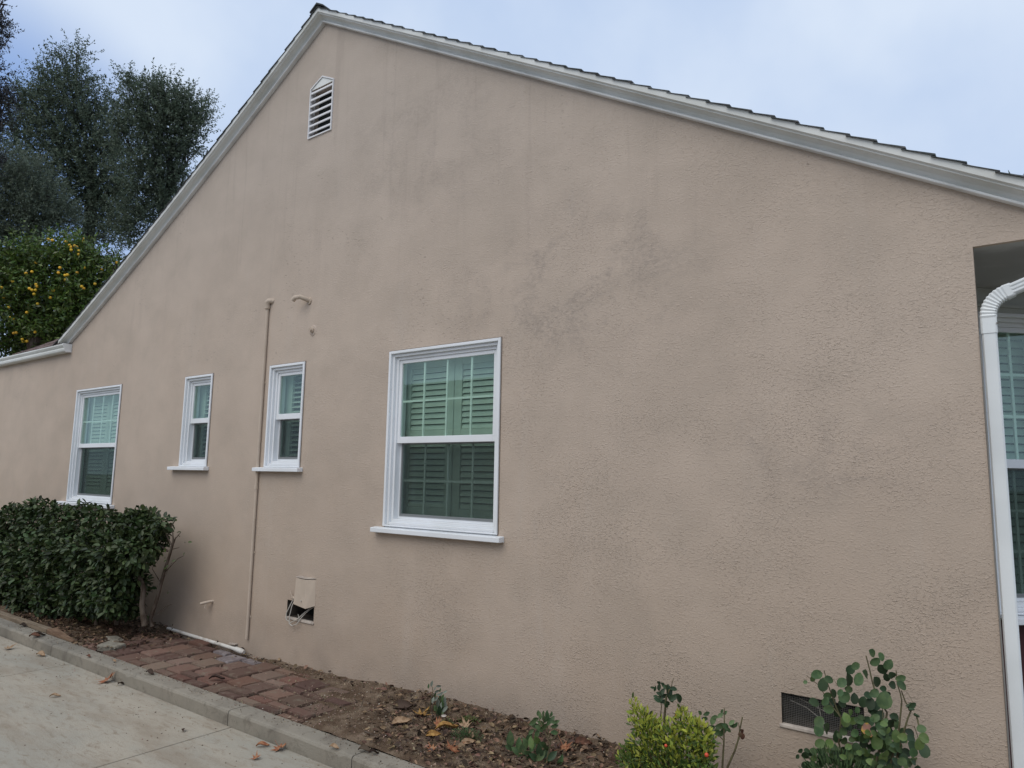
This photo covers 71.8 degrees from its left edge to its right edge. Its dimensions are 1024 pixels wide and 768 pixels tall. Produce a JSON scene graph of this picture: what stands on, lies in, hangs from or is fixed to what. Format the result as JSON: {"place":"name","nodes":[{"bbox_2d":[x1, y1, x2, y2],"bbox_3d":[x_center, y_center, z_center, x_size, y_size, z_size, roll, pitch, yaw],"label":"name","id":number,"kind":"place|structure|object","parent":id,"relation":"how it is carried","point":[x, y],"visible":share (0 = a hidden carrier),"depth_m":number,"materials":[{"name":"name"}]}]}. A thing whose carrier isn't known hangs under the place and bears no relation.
{"place":"outdoors","nodes":[
{"label":"outdoors","id":0,"kind":"place"},
{"bbox_2d":[0,636,331,767],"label":"driveway","id":1,"kind":"structure","parent":0,"point":[23,719],"depth_m":4.81,"materials":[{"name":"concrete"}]},
{"bbox_2d":[36,650,44,655],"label":"fallen leaf","id":2,"kind":"object","parent":1,"relation":"on","point":[41,653],"visible":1,"depth_m":6.66,"materials":[{"name":"beige plant"}]},
{"bbox_2d":[97,671,115,683],"bbox_3d":[-3.381,2.425,5.883,0.139,0.095,0.182,7,-10,-38],"label":"fallen leaf","id":3,"kind":"object","parent":1,"relation":"on","point":[110,676],"visible":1,"depth_m":5.86,"materials":[{"name":"orange plant"}]},
{"bbox_2d":[256,741,269,745],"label":"fallen leaf","id":4,"kind":"object","parent":1,"relation":"on","point":[262,743],"visible":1,"depth_m":4.55,"materials":[{"name":"brown plant"}]},
{"bbox_2d":[272,741,285,751],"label":"fallen leaf","id":5,"kind":"object","parent":1,"relation":"on","point":[278,747],"visible":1,"depth_m":4.50,"materials":[{"name":"brown plant"}]},
{"bbox_2d":[83,633,355,729],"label":"path","id":6,"kind":"structure","parent":0,"point":[238,675],"depth_m":5.83,"materials":[{"name":"brick"}]},
{"bbox_2d":[166,627,245,653],"bbox_3d":[-2.996,2.486,6.876,1.402,0.052,0.046,-5,-9,38],"label":"plastic pipe","id":7,"kind":"object","parent":6,"relation":"on","point":[237,649],"visible":1,"depth_m":6.78,"materials":[{"name":"white plastic"}]},
{"bbox_2d":[209,674,224,678],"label":"fallen leaf","id":8,"kind":"object","parent":6,"relation":"on","point":[217,676],"visible":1,"depth_m":5.65,"materials":[{"name":"brown plant"}]},
{"bbox_2d":[0,599,699,767],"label":"soil bed","id":9,"kind":"object","parent":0,"point":[357,729],"visible":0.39,"depth_m":4.68,"materials":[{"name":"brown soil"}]},
{"bbox_2d":[47,627,74,641],"bbox_3d":[-4.442,2.485,7.016,0.607,0.054,0.096,-5,-9,36],"label":"edging board","id":10,"kind":"object","parent":9,"relation":"on","point":[57,632],"visible":0.92,"depth_m":7.01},
{"bbox_2d":[0,495,191,627],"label":"bush","id":11,"kind":"object","parent":9,"relation":"on","point":[113,576],"visible":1,"depth_m":7.36,"materials":[{"name":"green plant"}]},
{"bbox_2d":[391,716,411,723],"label":"fallen leaf","id":12,"kind":"object","parent":9,"relation":"on","point":[400,719],"visible":0.9,"depth_m":4.65,"materials":[{"name":"beige plant"}]},
{"bbox_2d":[393,699,413,707],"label":"fallen leaf","id":13,"kind":"object","parent":9,"relation":"on","point":[400,703],"visible":1,"depth_m":4.97,"materials":[{"name":"brown plant"}]},
{"bbox_2d":[413,707,430,715],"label":"fallen leaf","id":14,"kind":"object","parent":9,"relation":"on","point":[423,713],"visible":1,"depth_m":4.83,"materials":[{"name":"yellow plant"}]},
{"bbox_2d":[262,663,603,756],"bbox_3d":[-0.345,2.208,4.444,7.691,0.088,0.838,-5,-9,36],"label":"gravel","id":15,"kind":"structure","parent":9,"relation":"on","point":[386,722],"depth_m":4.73,"materials":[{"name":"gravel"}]},
{"bbox_2d":[426,730,440,735],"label":"fallen leaf","id":16,"kind":"object","parent":9,"relation":"on","point":[434,733],"visible":1,"depth_m":4.43,"materials":[{"name":"yellow plant"}]},
{"bbox_2d":[427,681,447,716],"bbox_3d":[-0.517,2.198,4.855,0.210,0.307,0.085,-5,-9,36],"label":"seedling","id":17,"kind":"object","parent":9,"relation":"on","point":[440,706],"visible":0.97,"depth_m":4.85,"materials":[{"name":"green plant"}]},
{"bbox_2d":[434,716,441,726],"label":"fallen leaf","id":18,"kind":"object","parent":9,"relation":"on","point":[437,722],"visible":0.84,"depth_m":4.64,"materials":[{"name":"orange plant"}]},
{"bbox_2d":[435,721,458,729],"bbox_3d":[-0.417,2.201,4.550,0.153,0.050,0.065,3,-8,-15],"label":"fallen leaf","id":19,"kind":"object","parent":9,"relation":"on","point":[443,723],"visible":0.96,"depth_m":4.56,"materials":[{"name":"yellow plant"}]},
{"bbox_2d":[444,740,465,752],"bbox_3d":[-0.353,2.158,4.212,0.114,0.054,0.139,-1,-8,16],"label":"fallen leaf","id":20,"kind":"object","parent":9,"relation":"on","point":[453,748],"visible":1,"depth_m":4.22,"materials":[{"name":"brown plant"}]},
{"bbox_2d":[441,715,483,741],"bbox_3d":[-0.289,2.210,4.527,0.280,0.078,0.441,4,-8,-21],"label":"weed","id":21,"kind":"object","parent":9,"relation":"on","point":[464,733],"visible":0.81,"depth_m":4.44,"materials":[{"name":"green plant"}]},
{"bbox_2d":[459,715,471,729],"bbox_3d":[-0.302,2.200,4.579,0.080,0.076,0.114,8,-10,-42],"label":"fallen leaf","id":22,"kind":"object","parent":9,"relation":"on","point":[464,724],"visible":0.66,"depth_m":4.60,"materials":[{"name":"beige plant"}]},
{"bbox_2d":[461,738,475,743],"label":"fallen leaf","id":23,"kind":"object","parent":9,"relation":"on","point":[468,739],"visible":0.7,"depth_m":4.32,"materials":[{"name":"beige plant"}]},
{"bbox_2d":[505,710,563,765],"bbox_3d":[0.130,2.068,4.116,0.396,0.367,0.106,-5,-9,36],"label":"seedling","id":24,"kind":"object","parent":9,"relation":"on","point":[520,747],"visible":0.9,"depth_m":4.08,"materials":[{"name":"green plant"}]},
{"bbox_2d":[554,735,572,750],"bbox_3d":[0.302,2.175,4.248,0.129,0.070,0.104,-5,-9,37],"label":"fallen leaf","id":25,"kind":"object","parent":9,"relation":"on","point":[565,746],"visible":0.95,"depth_m":4.26,"materials":[{"name":"brown plant"}]},
{"bbox_2d":[551,760,582,766],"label":"dry twig","id":26,"kind":"object","parent":9,"relation":"on","point":[565,764],"visible":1,"depth_m":3.99,"materials":[{"name":"brown wood"}]},
{"bbox_2d":[573,736,591,744],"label":"fallen leaf","id":27,"kind":"object","parent":9,"relation":"on","point":[582,740],"visible":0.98,"depth_m":4.29,"materials":[{"name":"brown plant"}]},
{"bbox_2d":[649,678,681,765],"bbox_3d":[0.799,1.895,3.662,0.189,0.729,0.084,-5,-9,36],"label":"rose cane","id":28,"kind":"object","parent":9,"relation":"on","point":[669,695],"visible":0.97,"depth_m":3.69,"materials":[{"name":"green plant"}]},
{"bbox_2d":[614,692,720,767],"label":"shrub","id":29,"kind":"object","parent":9,"relation":"on","point":[672,755],"visible":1,"depth_m":3.62,"materials":[{"name":"green plant"}]},
{"bbox_2d":[698,708,737,767],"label":"rose cane","id":30,"kind":"object","parent":9,"relation":"on","point":[724,727],"visible":0.95,"depth_m":3.55,"materials":[{"name":"green plant"}]},
{"bbox_2d":[726,717,744,767],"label":"rose cane","id":31,"kind":"object","parent":9,"relation":"on","point":[741,735],"visible":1,"depth_m":3.50,"materials":[{"name":"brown plant"}]},
{"bbox_2d":[798,743,871,767],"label":"ground plant","id":32,"kind":"object","parent":9,"relation":"on","point":[826,758],"visible":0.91,"depth_m":3.25,"materials":[{"name":"green plant"}]},
{"bbox_2d":[796,649,930,767],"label":"rose bush","id":33,"kind":"object","parent":9,"relation":"on","point":[883,737],"visible":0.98,"depth_m":3.23,"materials":[{"name":"green plant"}]},
{"bbox_2d":[0,0,1023,357],"label":"sky","id":34,"kind":"structure","parent":0,"point":[944,78],"materials":[{"name":"blue"}]},
{"bbox_2d":[320,618,1001,767],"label":"ground","id":35,"kind":"structure","parent":0,"point":[382,751],"depth_m":4.95,"materials":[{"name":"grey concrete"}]},
{"bbox_2d":[0,0,28,176],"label":"oak tree","id":36,"kind":"object","parent":35,"relation":"on","point":[5,92],"visible":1,"depth_m":16.10,"materials":[{"name":"green plant"}]},
{"bbox_2d":[0,133,88,350],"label":"oak tree","id":37,"kind":"object","parent":35,"relation":"on","point":[32,208],"visible":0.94,"depth_m":18.81,"materials":[{"name":"green plant"}]},
{"bbox_2d":[0,218,125,357],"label":"orange tree","id":38,"kind":"object","parent":35,"relation":"on","point":[55,310],"visible":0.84,"depth_m":15.21,"materials":[{"name":"green plant"}]},
{"bbox_2d":[0,28,150,267],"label":"oak tree","id":39,"kind":"object","parent":35,"relation":"on","point":[77,110],"visible":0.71,"depth_m":23.61,"materials":[{"name":"green plant"}]},
{"bbox_2d":[85,57,224,258],"bbox_3d":[-11.377,-2.830,21.446,4.537,14.610,2.634,-2,-8,21],"label":"oak tree","id":40,"kind":"object","parent":35,"relation":"on","point":[158,108],"visible":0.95,"depth_m":21.74,"materials":[{"name":"green plant"}]},
{"bbox_2d":[0,618,423,767],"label":"kerb","id":41,"kind":"structure","parent":35,"relation":"on","point":[308,743],"depth_m":5.06,"materials":[{"name":"concrete"}]},
{"bbox_2d":[0,611,50,632],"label":"edging board","id":42,"kind":"object","parent":41,"relation":"on","point":[20,620],"visible":0.73,"depth_m":7.54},
{"bbox_2d":[29,632,40,636],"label":"fallen leaf","id":43,"kind":"object","parent":41,"relation":"on","point":[35,634],"visible":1,"depth_m":6.97,"materials":[{"name":"brown plant"}]},
{"bbox_2d":[146,668,153,674],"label":"fallen leaf","id":44,"kind":"object","parent":41,"relation":"on","point":[150,671],"visible":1,"depth_m":5.77,"materials":[{"name":"brown plant"}]},
{"bbox_2d":[8,623,424,767],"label":"kerb grit","id":45,"kind":"object","parent":41,"relation":"on","point":[211,695],"visible":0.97,"depth_m":5.28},
{"bbox_2d":[329,743,338,748],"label":"fallen leaf","id":46,"kind":"object","parent":41,"relation":"on","point":[334,745],"visible":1,"depth_m":4.28,"materials":[{"name":"beige plant"}]},
{"bbox_2d":[358,744,369,750],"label":"fallen leaf","id":47,"kind":"object","parent":41,"relation":"on","point":[365,747],"visible":0.94,"depth_m":4.24,"materials":[{"name":"brown plant"}]},
{"bbox_2d":[0,2,1023,767],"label":"house","id":48,"kind":"structure","parent":35,"relation":"on","point":[582,402],"depth_m":4.75,"materials":[{"name":"paint"}]},
{"bbox_2d":[57,384,122,508],"bbox_3d":[-5.115,0.813,9.108,1.500,1.490,0.682,-5,-9,36],"label":"window","id":49,"kind":"structure","parent":48,"relation":"in","point":[92,464],"depth_m":9.04,"materials":[{"name":"white plastic"}]},
{"bbox_2d":[167,373,213,470],"bbox_3d":[-3.217,0.439,7.738,0.720,1.011,0.682,-5,-9,36],"label":"window","id":50,"kind":"structure","parent":48,"relation":"in","point":[198,390],"depth_m":7.60,"materials":[{"name":"white plastic"}]},
{"bbox_2d":[252,361,305,471],"bbox_3d":[-1.974,0.341,6.819,0.690,1.011,0.682,-5,-9,36],"label":"window","id":51,"kind":"structure","parent":48,"relation":"in","point":[286,388],"depth_m":6.69,"materials":[{"name":"white plastic"}]},
{"bbox_2d":[370,337,503,542],"bbox_3d":[-0.397,0.451,5.619,1.300,1.462,0.682,-5,-9,36],"label":"window","id":52,"kind":"structure","parent":48,"relation":"in","point":[442,472],"depth_m":5.48,"materials":[{"name":"white plastic"}]},
{"bbox_2d":[978,312,1023,624],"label":"window","id":53,"kind":"structure","parent":48,"relation":"in","point":[1010,334],"depth_m":4.17,"materials":[{"name":"white plastic"}]}
]}

